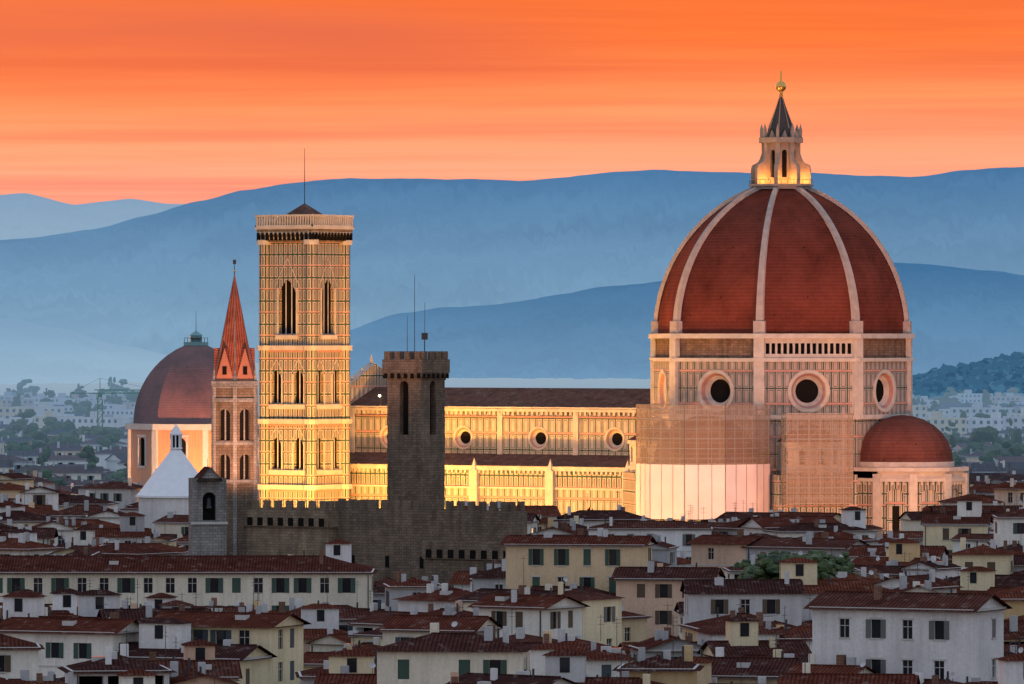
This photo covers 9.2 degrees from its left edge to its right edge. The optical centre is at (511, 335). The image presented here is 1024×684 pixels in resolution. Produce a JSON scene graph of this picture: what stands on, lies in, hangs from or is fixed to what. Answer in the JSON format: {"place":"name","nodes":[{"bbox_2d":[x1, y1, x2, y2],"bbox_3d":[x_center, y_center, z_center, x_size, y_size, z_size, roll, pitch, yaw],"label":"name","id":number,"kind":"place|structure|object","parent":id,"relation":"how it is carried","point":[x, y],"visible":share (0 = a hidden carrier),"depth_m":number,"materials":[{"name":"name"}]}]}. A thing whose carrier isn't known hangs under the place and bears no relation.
{"place":"outdoors","nodes":[
{"label":"outdoors","id":0,"kind":"place"},
{"bbox_2d":[0,318,166,384],"bbox_3d":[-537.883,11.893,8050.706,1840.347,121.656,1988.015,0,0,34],"label":"hill","id":1,"kind":"structure","parent":0,"point":[35,354],"depth_m":8120.67,"materials":[{"name":"blue"}]},
{"bbox_2d":[0,193,183,239],"bbox_3d":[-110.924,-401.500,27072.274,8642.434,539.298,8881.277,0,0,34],"label":"pale hill","id":2,"kind":"structure","parent":0,"point":[24,215],"depth_m":28561.83,"materials":[{"name":"blue"}]},
{"bbox_2d":[0,363,649,418],"bbox_3d":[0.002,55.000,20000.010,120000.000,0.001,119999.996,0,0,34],"label":"haze","id":3,"kind":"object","parent":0,"point":[57,388],"depth_m":7245.49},
{"bbox_2d":[71,378,140,427],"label":"tower crane","id":4,"kind":"object","parent":3,"relation":"on","point":[76,395],"visible":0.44,"depth_m":2698.97,"materials":[{"name":"paint"}]},
{"bbox_2d":[136,424,197,533],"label":"white pyramidal roof","id":5,"kind":"structure","parent":3,"relation":"on","point":[164,490],"depth_m":1245.34,"materials":[{"name":"paint"}]},
{"bbox_2d":[125,331,258,499],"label":"domed chapel","id":6,"kind":"structure","parent":3,"relation":"on","point":[175,388],"depth_m":1638.04,"materials":[{"name":"paint"}]},
{"bbox_2d":[189,458,227,554],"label":"bell tower","id":7,"kind":"structure","parent":3,"relation":"on","point":[208,522],"depth_m":958.54,"materials":[{"name":"grey stone"}]},
{"bbox_2d":[211,260,257,554],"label":"badia fiorentina tower","id":8,"kind":"structure","parent":3,"relation":"on","point":[234,421],"depth_m":1007.54,"materials":[{"name":"brown stone"}]},
{"bbox_2d":[255,148,353,507],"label":"bell tower","id":9,"kind":"structure","parent":3,"relation":"on","point":[304,347],"depth_m":1372.88,"materials":[{"name":"stone"}]},
{"bbox_2d":[243,499,526,586],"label":"crenellated wall","id":10,"kind":"structure","parent":3,"relation":"on","point":[385,540],"depth_m":993.65,"materials":[{"name":"grey stone"}]},
{"bbox_2d":[382,275,449,508],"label":"crenellated tower","id":11,"kind":"structure","parent":3,"relation":"on","point":[415,424],"depth_m":1037.44,"materials":[{"name":"stone"}]},
{"bbox_2d":[350,353,649,514],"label":"cathedral nave","id":12,"kind":"structure","parent":3,"relation":"on","point":[564,448],"depth_m":1366.11,"materials":[{"name":"beige stone"}]},
{"bbox_2d":[378,394,382,405],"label":"floodlight","id":13,"kind":"object","parent":12,"relation":"on","point":[380,395],"visible":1,"depth_m":1389.40,"materials":[{"name":"metal"}]},
{"bbox_2d":[0,390,1023,491],"bbox_3d":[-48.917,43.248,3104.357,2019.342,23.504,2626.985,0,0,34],"label":"city blocks","id":14,"kind":"structure","parent":3,"relation":"on","point":[65,461],"depth_m":2704.05,"materials":[{"name":"paint"}]},
{"bbox_2d":[0,377,1023,485],"bbox_3d":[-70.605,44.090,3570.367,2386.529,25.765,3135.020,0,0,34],"label":"distant trees","id":15,"kind":"object","parent":3,"relation":"on","point":[980,436],"visible":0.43,"depth_m":2493.49,"materials":[{"name":"green plant"}]},
{"bbox_2d":[623,435,642,513],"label":"buttress","id":16,"kind":"structure","parent":3,"relation":"on","point":[629,491],"depth_m":1335.94,"materials":[{"name":"stone"}]},
{"bbox_2d":[654,416,755,521],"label":"duomo tribune","id":17,"kind":"object","parent":3,"relation":"on","point":[723,425],"visible":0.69,"depth_m":1310.77,"materials":[{"name":"stone"}]},
{"bbox_2d":[635,404,852,518],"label":"scaffolding sheeting","id":18,"kind":"object","parent":17,"relation":"attached to","point":[670,482],"visible":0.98,"depth_m":1307.25,"materials":[{"name":"white fabric"}]},
{"bbox_2d":[728,550,858,578],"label":"garden trees","id":19,"kind":"object","parent":3,"relation":"on","point":[765,566],"visible":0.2,"depth_m":877.87,"materials":[{"name":"green plant"}]},
{"bbox_2d":[771,423,857,513],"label":"duomo exedra","id":20,"kind":"object","parent":3,"relation":"on","point":[776,504],"visible":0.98,"depth_m":1312.34,"materials":[{"name":"stone"}]},
{"bbox_2d":[852,415,968,533],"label":"domed apse","id":21,"kind":"structure","parent":3,"relation":"on","point":[906,462],"depth_m":1317.17,"materials":[{"name":"stone"}]},
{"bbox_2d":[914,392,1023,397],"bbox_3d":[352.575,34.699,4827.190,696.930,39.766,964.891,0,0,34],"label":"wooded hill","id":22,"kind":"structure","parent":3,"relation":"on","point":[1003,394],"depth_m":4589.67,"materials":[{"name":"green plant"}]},
{"bbox_2d":[912,351,1023,397],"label":"hill wood trees","id":23,"kind":"object","parent":22,"relation":"on","point":[1002,373],"visible":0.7,"depth_m":4758.15,"materials":[{"name":"green plant"}]},
{"bbox_2d":[0,460,1023,683],"bbox_3d":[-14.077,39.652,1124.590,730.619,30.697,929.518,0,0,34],"label":"city houses","id":24,"kind":"structure","parent":0,"point":[100,584],"depth_m":794.08,"materials":[{"name":"paint"}]},
{"bbox_2d":[0,167,1023,362],"bbox_3d":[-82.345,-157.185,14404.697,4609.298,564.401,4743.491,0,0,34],"label":"hill ridge","id":25,"kind":"structure","parent":0,"point":[161,283],"depth_m":14841.50,"materials":[{"name":"blue"}]},
{"bbox_2d":[0,0,1023,204],"label":"sky","id":26,"kind":"structure","parent":0,"point":[160,101],"materials":[{"name":"orange"}]},
{"bbox_2d":[350,263,1023,378],"bbox_3d":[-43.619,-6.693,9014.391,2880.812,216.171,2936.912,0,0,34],"label":"hill ridge","id":27,"kind":"structure","parent":0,"point":[961,315],"depth_m":9124.35,"materials":[{"name":"blue"}]},
{"bbox_2d":[648,334,914,473],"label":"dome drum","id":28,"kind":"object","parent":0,"point":[865,380],"visible":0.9,"depth_m":1320.68,"materials":[{"name":"beige stone"}]},
{"bbox_2d":[651,186,911,333],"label":"dome","id":29,"kind":"structure","parent":28,"relation":"on","point":[781,260],"depth_m":1326.96,"materials":[{"name":"red tile"}]},
{"bbox_2d":[749,71,812,186],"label":"dome lantern","id":30,"kind":"object","parent":29,"relation":"on","point":[781,162],"visible":1,"depth_m":1341.26,"materials":[{"name":"beige stone"}]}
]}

